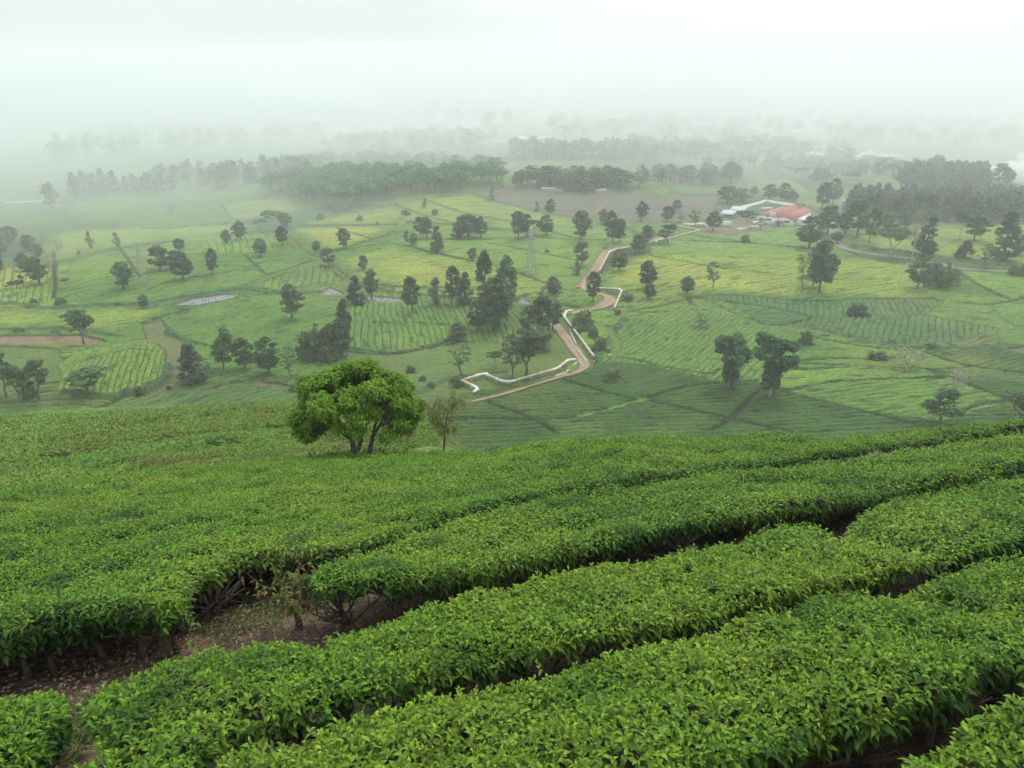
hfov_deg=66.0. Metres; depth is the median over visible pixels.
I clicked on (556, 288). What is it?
silky oak tree
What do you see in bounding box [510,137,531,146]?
house
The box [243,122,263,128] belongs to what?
house
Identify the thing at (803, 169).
spreading tree
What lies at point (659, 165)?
silky oak tree
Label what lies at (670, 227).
gum tree
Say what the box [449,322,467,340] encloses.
shrub
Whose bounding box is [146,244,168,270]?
silky oak tree
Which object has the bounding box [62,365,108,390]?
gum tree
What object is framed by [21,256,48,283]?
silky oak tree
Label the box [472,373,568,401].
dirt road
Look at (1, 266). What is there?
silky oak tree
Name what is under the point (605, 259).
pipeline
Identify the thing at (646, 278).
silky oak tree
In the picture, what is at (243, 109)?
house
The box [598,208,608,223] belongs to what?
silky oak tree
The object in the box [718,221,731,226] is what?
container
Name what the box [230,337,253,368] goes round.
silky oak tree
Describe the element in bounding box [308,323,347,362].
dense tree
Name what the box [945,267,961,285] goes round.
shrub
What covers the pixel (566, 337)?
dirt road
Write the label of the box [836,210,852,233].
silky oak tree
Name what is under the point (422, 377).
shrub
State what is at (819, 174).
shrub
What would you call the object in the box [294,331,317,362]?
dense tree
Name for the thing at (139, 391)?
shrub
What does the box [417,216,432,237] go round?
silky oak tree
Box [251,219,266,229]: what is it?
spreading tree
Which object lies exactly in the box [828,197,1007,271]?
paved road
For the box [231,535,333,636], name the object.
tea bush
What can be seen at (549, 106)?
house
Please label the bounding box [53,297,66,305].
shrub
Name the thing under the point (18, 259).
silky oak tree
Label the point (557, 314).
silky oak tree
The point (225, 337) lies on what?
silky oak tree
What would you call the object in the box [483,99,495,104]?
house
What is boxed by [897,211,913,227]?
silky oak tree
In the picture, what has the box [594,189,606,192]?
greenhouse
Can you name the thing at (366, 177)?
woodland
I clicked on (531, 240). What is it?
lattice pylon
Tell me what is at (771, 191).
silky oak tree
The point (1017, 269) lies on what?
shrub
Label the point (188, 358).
dense tree
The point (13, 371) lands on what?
gum tree
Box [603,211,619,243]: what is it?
silky oak tree
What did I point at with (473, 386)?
pipeline
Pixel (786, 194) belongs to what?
silky oak tree
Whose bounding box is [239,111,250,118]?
house
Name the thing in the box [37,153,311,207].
treeline
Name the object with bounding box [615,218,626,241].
silky oak tree
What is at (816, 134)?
house
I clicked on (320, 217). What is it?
shrub
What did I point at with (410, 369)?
shrub
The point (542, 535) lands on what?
tea hedge
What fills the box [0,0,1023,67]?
sky
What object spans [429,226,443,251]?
tree
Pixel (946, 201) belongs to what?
conifer wood
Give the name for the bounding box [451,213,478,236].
silky oak tree
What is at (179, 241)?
silky oak tree
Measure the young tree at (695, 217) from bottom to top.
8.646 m
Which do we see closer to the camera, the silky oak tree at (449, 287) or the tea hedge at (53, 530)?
the tea hedge at (53, 530)
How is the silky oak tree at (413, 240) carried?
on the ground at (664, 357)
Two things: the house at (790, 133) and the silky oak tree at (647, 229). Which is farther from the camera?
the house at (790, 133)
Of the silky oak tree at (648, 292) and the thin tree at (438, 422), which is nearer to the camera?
the thin tree at (438, 422)
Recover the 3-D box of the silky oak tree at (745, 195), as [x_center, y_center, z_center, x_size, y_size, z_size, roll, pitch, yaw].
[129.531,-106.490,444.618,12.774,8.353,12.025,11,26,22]
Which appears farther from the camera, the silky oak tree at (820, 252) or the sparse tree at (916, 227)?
the sparse tree at (916, 227)
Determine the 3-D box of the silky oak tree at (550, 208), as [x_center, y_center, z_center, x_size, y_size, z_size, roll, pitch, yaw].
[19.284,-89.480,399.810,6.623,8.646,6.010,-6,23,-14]
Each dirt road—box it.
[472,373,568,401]
[550,230,673,375]
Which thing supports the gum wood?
on the ground at (664, 357)
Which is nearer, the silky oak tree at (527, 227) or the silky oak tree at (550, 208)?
the silky oak tree at (527, 227)
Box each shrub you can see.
[12,327,25,332]
[18,382,40,399]
[28,298,38,303]
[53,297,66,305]
[134,387,145,396]
[287,384,296,392]
[316,214,324,219]
[400,209,411,214]
[406,365,416,373]
[419,374,425,381]
[426,380,435,388]
[445,334,460,341]
[448,376,463,388]
[528,323,550,351]
[570,309,594,331]
[586,327,598,338]
[591,336,610,353]
[600,366,623,383]
[620,294,633,302]
[740,234,749,242]
[797,330,814,346]
[807,167,834,179]
[845,302,872,316]
[867,351,888,361]
[922,261,958,288]
[924,342,940,349]
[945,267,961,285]
[1007,263,1023,276]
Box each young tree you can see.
[278,346,296,376]
[447,343,473,374]
[500,333,523,379]
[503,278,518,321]
[676,211,686,221]
[687,210,704,226]
[692,309,711,326]
[706,261,720,287]
[757,218,767,229]
[796,254,814,292]
[977,243,997,268]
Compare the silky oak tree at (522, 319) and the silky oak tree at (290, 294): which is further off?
the silky oak tree at (290, 294)
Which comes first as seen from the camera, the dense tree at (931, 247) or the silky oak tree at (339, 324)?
the silky oak tree at (339, 324)
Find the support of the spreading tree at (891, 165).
on the ground at (664, 357)
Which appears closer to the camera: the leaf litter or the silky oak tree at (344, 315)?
the leaf litter
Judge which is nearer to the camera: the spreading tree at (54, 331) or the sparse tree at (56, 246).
the spreading tree at (54, 331)
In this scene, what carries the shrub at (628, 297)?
on the ground at (664, 357)
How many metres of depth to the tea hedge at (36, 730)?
4.88 m
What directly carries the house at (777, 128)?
on the ground at (664, 357)
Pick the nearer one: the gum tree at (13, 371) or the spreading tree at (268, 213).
the gum tree at (13, 371)
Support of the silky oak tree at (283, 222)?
on the ground at (664, 357)
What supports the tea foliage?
on the ground at (664, 357)
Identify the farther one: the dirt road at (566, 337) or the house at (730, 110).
the house at (730, 110)
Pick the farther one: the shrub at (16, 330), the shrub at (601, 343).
the shrub at (16, 330)
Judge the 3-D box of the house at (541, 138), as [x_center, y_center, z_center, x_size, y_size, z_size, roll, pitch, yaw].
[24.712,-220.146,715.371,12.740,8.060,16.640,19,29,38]
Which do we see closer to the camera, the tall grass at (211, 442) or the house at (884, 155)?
the tall grass at (211, 442)
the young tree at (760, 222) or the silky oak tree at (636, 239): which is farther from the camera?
the young tree at (760, 222)
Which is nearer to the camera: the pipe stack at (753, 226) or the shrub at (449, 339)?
the shrub at (449, 339)
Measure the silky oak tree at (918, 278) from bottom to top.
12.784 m
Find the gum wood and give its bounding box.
[892,154,995,191]
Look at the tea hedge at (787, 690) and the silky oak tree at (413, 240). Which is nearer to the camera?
the tea hedge at (787, 690)
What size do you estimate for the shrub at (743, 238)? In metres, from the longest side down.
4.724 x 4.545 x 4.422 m
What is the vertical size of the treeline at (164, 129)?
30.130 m
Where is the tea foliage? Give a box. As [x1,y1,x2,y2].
[0,399,450,487]
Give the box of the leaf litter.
[0,444,1023,714]
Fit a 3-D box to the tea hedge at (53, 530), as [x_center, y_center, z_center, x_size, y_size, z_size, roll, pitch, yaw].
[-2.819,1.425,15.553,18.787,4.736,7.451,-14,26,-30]
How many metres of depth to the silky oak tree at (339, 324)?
188.87 m
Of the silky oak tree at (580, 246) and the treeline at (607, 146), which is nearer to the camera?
the silky oak tree at (580, 246)
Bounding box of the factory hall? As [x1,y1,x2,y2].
[756,204,813,226]
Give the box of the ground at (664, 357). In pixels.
[0,65,1023,767]
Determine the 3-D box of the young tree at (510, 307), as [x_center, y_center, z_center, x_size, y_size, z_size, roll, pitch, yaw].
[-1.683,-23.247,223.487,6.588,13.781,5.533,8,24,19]
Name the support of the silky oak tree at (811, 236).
on the ground at (664, 357)
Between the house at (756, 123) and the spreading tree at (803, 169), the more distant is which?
the house at (756, 123)
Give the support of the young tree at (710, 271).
on the ground at (664, 357)
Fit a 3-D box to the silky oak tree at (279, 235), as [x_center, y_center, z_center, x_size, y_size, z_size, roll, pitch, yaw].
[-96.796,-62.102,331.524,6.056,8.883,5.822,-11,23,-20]
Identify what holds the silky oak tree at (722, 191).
on the ground at (664, 357)
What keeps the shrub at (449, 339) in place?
on the ground at (664, 357)
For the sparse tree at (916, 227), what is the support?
on the ground at (664, 357)
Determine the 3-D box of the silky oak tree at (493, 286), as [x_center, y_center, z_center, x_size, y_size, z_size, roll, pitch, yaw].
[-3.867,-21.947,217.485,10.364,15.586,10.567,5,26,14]
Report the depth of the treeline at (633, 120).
947.20 m
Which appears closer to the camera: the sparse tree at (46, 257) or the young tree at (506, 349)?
the young tree at (506, 349)
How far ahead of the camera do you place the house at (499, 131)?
865.29 m
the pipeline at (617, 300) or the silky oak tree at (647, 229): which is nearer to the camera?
the pipeline at (617, 300)
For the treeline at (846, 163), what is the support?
on the ground at (664, 357)
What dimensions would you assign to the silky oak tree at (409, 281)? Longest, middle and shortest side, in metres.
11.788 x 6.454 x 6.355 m
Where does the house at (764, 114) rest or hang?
on the ground at (664, 357)
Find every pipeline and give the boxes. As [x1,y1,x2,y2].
[461,379,478,393]
[463,358,576,383]
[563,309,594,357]
[591,286,622,309]
[598,246,631,272]
[654,223,699,242]
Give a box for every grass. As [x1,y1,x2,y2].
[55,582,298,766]
[196,432,242,445]
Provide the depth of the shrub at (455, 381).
172.49 m
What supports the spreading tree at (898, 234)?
on the ground at (664, 357)
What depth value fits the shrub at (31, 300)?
245.59 m
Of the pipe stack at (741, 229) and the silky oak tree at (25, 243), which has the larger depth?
the pipe stack at (741, 229)
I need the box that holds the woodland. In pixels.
[256,160,509,207]
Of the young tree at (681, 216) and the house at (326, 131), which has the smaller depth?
the young tree at (681, 216)
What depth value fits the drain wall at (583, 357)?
195.49 m
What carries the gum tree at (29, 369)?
on the ground at (664, 357)
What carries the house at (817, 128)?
on the ground at (664, 357)
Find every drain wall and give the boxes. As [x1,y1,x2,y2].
[569,329,576,344]
[578,350,587,362]
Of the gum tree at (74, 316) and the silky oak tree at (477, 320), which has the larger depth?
the silky oak tree at (477, 320)
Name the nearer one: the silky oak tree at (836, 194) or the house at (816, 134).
the silky oak tree at (836, 194)
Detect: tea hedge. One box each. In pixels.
[0,417,1023,681]
[0,429,822,566]
[0,431,696,519]
[0,689,78,767]
[73,473,1023,767]
[215,549,1023,767]
[302,432,1023,634]
[897,684,1023,767]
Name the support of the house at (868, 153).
on the ground at (664, 357)
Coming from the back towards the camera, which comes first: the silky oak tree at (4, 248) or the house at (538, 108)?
the house at (538, 108)
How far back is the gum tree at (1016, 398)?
149.74 m
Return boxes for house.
[210,123,220,128]
[237,106,248,113]
[238,126,256,133]
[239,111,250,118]
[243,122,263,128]
[264,107,281,110]
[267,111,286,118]
[313,135,325,140]
[319,130,331,133]
[326,134,332,140]
[463,125,486,129]
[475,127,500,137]
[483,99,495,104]
[494,124,503,130]
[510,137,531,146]
[523,104,545,112]
[537,136,546,142]
[541,101,554,110]
[564,104,581,111]
[690,118,702,124]
[721,108,733,112]
[748,120,763,126]
[757,111,771,116]
[773,126,792,132]
[776,129,787,135]
[785,131,793,136]
[786,118,807,124]
[793,131,804,136]
[806,131,825,137]
[811,127,825,131]
[824,108,838,113]
[854,155,875,161]
[860,152,880,155]
[878,153,893,157]
[890,134,902,140]
[900,136,913,142]
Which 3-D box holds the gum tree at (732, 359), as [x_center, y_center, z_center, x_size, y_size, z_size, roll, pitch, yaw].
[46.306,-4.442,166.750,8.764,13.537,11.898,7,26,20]
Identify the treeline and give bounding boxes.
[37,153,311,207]
[42,113,323,160]
[277,149,509,170]
[319,124,508,154]
[507,135,662,160]
[510,164,646,191]
[546,107,1022,147]
[624,132,857,162]
[635,162,743,184]
[701,153,909,175]
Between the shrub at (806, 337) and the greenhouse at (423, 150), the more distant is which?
the greenhouse at (423, 150)
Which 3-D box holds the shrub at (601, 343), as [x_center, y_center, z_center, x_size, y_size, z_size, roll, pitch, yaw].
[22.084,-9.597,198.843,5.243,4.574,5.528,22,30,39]
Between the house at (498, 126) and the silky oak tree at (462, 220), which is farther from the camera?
the house at (498, 126)
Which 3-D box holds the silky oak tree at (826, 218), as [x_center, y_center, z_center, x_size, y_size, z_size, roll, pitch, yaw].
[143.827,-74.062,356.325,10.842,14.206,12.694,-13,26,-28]
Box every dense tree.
[176,343,209,385]
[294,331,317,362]
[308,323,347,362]
[345,276,366,304]
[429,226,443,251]
[455,271,473,304]
[911,216,939,253]
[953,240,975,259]
[986,211,1023,260]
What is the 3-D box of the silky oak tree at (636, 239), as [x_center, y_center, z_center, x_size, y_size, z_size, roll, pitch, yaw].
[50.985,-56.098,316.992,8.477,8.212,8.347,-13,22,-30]
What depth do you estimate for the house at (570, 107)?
1363.66 m
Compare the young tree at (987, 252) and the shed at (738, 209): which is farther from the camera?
the shed at (738, 209)
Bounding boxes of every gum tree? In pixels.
[0,353,18,396]
[0,365,30,396]
[15,359,49,399]
[59,309,94,344]
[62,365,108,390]
[508,328,552,375]
[654,224,677,243]
[714,332,753,386]
[751,331,803,396]
[919,387,966,421]
[994,163,1011,181]
[999,390,1023,417]
[1002,170,1016,187]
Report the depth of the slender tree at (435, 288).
241.66 m
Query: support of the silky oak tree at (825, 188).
on the ground at (664, 357)
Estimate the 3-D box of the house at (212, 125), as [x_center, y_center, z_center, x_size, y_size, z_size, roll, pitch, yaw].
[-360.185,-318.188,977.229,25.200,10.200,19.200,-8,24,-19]
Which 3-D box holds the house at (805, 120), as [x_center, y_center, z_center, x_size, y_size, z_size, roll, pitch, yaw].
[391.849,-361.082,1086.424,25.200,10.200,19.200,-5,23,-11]
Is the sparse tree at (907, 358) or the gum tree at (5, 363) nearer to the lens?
the gum tree at (5, 363)
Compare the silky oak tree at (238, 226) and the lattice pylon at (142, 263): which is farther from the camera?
the silky oak tree at (238, 226)
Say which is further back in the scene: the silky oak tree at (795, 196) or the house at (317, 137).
the house at (317, 137)
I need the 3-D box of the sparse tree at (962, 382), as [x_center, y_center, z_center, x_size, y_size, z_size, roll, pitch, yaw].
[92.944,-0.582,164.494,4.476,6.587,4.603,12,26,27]
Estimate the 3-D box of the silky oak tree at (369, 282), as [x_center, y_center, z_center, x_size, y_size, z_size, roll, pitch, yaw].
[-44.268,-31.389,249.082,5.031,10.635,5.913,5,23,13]
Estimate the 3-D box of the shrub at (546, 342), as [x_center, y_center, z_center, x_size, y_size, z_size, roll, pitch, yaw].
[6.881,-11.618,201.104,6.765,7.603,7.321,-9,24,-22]
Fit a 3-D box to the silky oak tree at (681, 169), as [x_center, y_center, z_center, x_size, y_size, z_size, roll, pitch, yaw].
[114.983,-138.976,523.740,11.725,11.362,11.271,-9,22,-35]
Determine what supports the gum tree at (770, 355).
on the ground at (664, 357)
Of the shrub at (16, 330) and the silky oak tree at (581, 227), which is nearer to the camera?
the shrub at (16, 330)
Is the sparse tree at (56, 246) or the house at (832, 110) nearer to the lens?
the sparse tree at (56, 246)
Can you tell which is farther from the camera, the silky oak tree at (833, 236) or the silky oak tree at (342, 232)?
the silky oak tree at (833, 236)
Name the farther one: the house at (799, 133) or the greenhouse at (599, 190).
the house at (799, 133)
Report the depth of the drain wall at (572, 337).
212.99 m
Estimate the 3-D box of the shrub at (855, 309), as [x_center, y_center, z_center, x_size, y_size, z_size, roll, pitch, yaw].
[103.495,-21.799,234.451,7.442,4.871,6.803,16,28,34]
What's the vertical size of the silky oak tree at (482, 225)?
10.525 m
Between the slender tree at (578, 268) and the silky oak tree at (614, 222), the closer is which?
the slender tree at (578, 268)
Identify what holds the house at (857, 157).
on the ground at (664, 357)
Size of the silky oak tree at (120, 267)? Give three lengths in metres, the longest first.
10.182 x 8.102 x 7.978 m
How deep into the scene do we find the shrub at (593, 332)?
211.21 m
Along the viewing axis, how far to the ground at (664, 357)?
276.55 m
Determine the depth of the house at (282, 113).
1127.92 m
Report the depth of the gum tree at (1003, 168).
452.71 m
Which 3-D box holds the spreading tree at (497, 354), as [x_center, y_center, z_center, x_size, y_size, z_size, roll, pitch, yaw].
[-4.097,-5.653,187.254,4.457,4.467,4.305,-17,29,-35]
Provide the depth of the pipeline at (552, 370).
178.54 m
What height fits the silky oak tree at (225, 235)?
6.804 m
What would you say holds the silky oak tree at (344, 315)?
on the ground at (664, 357)
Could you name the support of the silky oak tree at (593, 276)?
on the ground at (664, 357)
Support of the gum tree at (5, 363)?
on the ground at (664, 357)
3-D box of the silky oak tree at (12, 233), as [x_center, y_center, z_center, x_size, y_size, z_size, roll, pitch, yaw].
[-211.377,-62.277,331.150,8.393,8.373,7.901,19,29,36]
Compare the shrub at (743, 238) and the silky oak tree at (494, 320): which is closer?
the silky oak tree at (494, 320)
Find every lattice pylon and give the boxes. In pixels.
[130,239,148,283]
[524,227,537,276]
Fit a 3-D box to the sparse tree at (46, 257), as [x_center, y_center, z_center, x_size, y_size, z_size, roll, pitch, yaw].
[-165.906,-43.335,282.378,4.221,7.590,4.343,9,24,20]
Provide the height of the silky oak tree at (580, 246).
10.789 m
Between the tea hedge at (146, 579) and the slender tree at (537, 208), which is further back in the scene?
the slender tree at (537, 208)
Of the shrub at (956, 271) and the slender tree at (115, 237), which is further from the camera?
the slender tree at (115, 237)
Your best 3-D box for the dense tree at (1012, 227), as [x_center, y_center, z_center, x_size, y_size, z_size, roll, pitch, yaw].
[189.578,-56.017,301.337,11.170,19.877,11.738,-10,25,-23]
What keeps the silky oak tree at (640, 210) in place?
on the ground at (664, 357)
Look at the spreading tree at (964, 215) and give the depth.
337.38 m
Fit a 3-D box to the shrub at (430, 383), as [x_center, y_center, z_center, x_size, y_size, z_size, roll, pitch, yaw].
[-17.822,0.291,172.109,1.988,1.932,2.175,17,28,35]
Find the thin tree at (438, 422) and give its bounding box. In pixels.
[422,388,468,449]
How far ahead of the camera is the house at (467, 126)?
905.77 m
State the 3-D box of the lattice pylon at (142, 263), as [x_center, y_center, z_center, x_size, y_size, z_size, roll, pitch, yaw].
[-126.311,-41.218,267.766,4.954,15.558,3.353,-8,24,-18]
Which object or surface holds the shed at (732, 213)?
on the ground at (664, 357)
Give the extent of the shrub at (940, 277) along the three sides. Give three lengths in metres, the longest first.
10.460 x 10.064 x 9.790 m
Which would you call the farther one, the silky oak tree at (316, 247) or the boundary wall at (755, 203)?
the boundary wall at (755, 203)
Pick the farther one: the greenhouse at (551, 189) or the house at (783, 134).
the house at (783, 134)
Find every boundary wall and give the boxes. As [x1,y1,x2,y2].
[742,199,765,206]
[766,199,795,205]
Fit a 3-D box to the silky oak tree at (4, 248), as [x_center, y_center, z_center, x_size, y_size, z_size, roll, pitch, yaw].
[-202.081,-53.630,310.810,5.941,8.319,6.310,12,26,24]
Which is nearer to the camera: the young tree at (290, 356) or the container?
the young tree at (290, 356)
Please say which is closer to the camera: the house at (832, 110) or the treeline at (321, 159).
the treeline at (321, 159)
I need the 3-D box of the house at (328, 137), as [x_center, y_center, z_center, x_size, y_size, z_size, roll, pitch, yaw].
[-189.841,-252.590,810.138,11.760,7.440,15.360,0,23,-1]
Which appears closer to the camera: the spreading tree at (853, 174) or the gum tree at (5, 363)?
the gum tree at (5, 363)
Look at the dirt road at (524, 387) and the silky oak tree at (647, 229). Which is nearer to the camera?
the dirt road at (524, 387)
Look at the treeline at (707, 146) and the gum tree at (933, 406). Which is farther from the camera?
the treeline at (707, 146)
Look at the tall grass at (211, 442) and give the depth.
38.63 m
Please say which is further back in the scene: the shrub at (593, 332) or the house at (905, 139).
the house at (905, 139)
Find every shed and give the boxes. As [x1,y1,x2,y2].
[720,210,736,216]
[729,206,747,214]
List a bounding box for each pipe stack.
[735,227,747,230]
[745,225,758,228]
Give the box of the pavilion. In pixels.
[795,201,805,207]
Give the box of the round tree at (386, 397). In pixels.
[283,356,427,454]
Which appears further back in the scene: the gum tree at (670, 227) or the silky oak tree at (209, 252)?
the gum tree at (670, 227)
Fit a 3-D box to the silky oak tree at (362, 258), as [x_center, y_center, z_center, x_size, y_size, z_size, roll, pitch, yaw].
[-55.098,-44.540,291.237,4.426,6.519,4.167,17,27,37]
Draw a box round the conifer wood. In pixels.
[839,182,1023,223]
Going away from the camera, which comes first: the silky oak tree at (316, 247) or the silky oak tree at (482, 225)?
the silky oak tree at (316, 247)
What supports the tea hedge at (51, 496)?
on the ground at (664, 357)
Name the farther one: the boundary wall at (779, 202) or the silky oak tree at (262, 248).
the boundary wall at (779, 202)
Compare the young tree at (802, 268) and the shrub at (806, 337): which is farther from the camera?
the young tree at (802, 268)
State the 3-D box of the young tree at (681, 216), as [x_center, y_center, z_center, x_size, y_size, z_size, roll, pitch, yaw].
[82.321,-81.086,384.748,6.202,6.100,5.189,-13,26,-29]
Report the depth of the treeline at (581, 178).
465.39 m
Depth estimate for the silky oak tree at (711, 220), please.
366.82 m
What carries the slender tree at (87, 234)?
on the ground at (664, 357)
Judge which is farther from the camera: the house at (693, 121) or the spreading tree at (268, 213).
the house at (693, 121)
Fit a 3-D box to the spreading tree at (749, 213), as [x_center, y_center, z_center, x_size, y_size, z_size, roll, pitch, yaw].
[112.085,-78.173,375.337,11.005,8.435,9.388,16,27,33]
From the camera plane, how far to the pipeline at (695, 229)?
359.18 m
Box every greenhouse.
[4,199,59,202]
[415,149,448,152]
[541,187,563,191]
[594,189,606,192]
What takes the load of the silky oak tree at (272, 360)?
on the ground at (664, 357)
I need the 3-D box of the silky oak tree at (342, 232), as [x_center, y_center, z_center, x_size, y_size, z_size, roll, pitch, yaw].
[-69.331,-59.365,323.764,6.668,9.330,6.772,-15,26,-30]
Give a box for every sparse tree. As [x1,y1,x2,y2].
[42,253,54,270]
[51,239,63,252]
[890,344,929,369]
[909,208,924,257]
[946,367,968,388]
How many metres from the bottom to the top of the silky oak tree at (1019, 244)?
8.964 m
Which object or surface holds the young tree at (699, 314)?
on the ground at (664, 357)
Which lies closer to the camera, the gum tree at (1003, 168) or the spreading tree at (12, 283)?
the spreading tree at (12, 283)
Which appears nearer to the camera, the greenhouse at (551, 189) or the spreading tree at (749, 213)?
the spreading tree at (749, 213)
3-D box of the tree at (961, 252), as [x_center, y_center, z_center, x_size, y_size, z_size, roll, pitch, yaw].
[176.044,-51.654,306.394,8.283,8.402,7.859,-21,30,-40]
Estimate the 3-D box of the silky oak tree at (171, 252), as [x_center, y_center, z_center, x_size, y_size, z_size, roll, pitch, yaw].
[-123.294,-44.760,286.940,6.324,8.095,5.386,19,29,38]
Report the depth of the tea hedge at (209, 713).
6.21 m
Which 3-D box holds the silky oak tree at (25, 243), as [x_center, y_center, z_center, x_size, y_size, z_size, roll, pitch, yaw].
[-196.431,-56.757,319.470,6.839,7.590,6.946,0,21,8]
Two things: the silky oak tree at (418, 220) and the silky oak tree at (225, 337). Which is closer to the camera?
the silky oak tree at (225, 337)
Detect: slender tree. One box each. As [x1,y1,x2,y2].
[85,231,94,248]
[111,232,120,246]
[402,231,409,240]
[427,277,446,304]
[489,187,498,199]
[532,202,539,211]
[571,261,581,274]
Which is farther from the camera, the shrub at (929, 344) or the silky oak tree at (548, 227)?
the silky oak tree at (548, 227)
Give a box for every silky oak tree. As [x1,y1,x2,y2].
[0,226,18,243]
[0,239,6,255]
[0,259,3,269]
[12,253,27,268]
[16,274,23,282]
[18,235,35,251]
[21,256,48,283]
[29,243,43,257]
[109,261,134,288]
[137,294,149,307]
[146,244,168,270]
[165,250,178,266]
[166,250,192,279]
[172,238,184,249]
[204,248,218,274]
[210,327,233,369]
[220,229,231,242]
[230,220,247,239]
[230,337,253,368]
[251,238,267,255]
[251,335,280,373]
[274,226,287,244]
[277,212,292,228]
[278,283,306,318]
[311,241,320,249]
[319,247,336,266]
[329,317,352,358]
[334,298,351,335]
[336,228,350,249]
[358,255,367,270]
[361,269,380,299]
[400,276,420,311]
[408,233,417,244]
[413,216,422,234]
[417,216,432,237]
[444,265,460,302]
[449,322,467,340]
[450,227,463,238]
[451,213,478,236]
[466,247,476,260]
[466,300,488,330]
[473,216,487,237]
[475,249,492,299]
[479,276,513,327]
[480,296,508,330]
[495,254,517,299]
[510,211,527,238]
[519,305,540,329]
[522,214,532,237]
[528,295,554,331]
[537,215,553,234]
[544,199,555,213]
[546,276,561,293]
[546,302,562,329]
[571,210,592,240]
[573,240,589,265]
[585,271,602,301]
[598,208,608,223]
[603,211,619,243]
[608,248,628,270]
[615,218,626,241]
[629,234,648,252]
[635,201,649,220]
[638,260,658,287]
[640,225,655,238]
[644,283,656,299]
[650,163,667,173]
[660,206,675,220]
[672,199,682,210]
[678,166,689,181]
[679,275,695,293]
[705,211,723,230]
[715,185,742,202]
[722,161,742,183]
[731,187,752,200]
[750,186,759,192]
[761,184,779,199]
[777,183,794,201]
[789,191,798,201]
[795,216,825,247]
[807,238,841,292]
[809,258,824,285]
[815,182,832,209]
[817,204,845,234]
[829,177,843,203]
[829,231,844,242]
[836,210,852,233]
[847,198,869,236]
[863,207,882,241]
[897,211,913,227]
[905,253,934,288]
[964,211,993,240]
[1015,235,1023,254]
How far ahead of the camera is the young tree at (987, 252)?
291.31 m
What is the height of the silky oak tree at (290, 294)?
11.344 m
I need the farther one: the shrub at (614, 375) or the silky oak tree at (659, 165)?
the silky oak tree at (659, 165)
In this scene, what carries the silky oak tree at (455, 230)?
on the ground at (664, 357)
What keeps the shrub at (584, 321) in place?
on the ground at (664, 357)
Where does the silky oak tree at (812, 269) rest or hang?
on the ground at (664, 357)
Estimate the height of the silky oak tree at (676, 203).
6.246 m
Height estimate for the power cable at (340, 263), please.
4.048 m
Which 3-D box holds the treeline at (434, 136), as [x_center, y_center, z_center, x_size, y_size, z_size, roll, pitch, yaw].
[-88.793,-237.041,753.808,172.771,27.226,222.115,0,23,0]
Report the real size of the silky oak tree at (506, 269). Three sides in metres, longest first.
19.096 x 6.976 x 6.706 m
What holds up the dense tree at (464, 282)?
on the ground at (664, 357)
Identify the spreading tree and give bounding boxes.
[3,280,19,293]
[48,330,61,337]
[59,278,69,288]
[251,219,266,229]
[259,210,280,229]
[486,351,502,367]
[529,220,540,234]
[736,210,760,225]
[795,167,809,179]
[845,172,861,185]
[876,227,915,257]
[885,164,899,177]
[955,211,974,238]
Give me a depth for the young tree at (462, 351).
179.96 m
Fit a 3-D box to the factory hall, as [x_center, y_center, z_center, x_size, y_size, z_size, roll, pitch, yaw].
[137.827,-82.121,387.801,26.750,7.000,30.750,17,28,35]
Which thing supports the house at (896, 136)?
on the ground at (664, 357)
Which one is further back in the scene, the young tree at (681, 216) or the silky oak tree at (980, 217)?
the young tree at (681, 216)
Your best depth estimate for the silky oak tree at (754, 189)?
470.62 m
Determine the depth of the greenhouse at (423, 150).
672.54 m
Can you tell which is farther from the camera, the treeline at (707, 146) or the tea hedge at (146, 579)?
the treeline at (707, 146)
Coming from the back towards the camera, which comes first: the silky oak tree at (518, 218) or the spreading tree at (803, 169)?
the spreading tree at (803, 169)
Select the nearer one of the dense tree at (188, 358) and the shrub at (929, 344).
the dense tree at (188, 358)
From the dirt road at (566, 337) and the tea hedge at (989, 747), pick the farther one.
the dirt road at (566, 337)
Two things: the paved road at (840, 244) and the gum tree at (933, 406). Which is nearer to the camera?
the gum tree at (933, 406)
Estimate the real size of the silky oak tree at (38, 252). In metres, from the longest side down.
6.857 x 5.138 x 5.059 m
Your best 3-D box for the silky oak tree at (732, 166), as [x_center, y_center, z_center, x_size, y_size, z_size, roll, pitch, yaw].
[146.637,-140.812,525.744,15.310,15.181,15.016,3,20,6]
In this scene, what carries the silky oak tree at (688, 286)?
on the ground at (664, 357)
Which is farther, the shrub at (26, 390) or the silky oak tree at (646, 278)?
the silky oak tree at (646, 278)
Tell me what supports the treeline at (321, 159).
on the ground at (664, 357)
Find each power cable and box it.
[137,247,521,264]
[142,241,521,258]
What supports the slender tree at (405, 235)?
on the ground at (664, 357)
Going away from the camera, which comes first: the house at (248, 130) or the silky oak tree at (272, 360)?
the silky oak tree at (272, 360)
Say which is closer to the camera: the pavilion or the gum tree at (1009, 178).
the pavilion
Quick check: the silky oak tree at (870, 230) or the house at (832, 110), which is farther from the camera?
the house at (832, 110)
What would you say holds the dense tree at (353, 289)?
on the ground at (664, 357)
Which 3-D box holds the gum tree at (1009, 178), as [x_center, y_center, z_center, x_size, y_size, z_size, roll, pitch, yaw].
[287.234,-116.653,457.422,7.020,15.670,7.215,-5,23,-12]
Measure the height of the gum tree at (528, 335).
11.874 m
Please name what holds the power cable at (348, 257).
hanging from the lattice pylon at (531, 240)

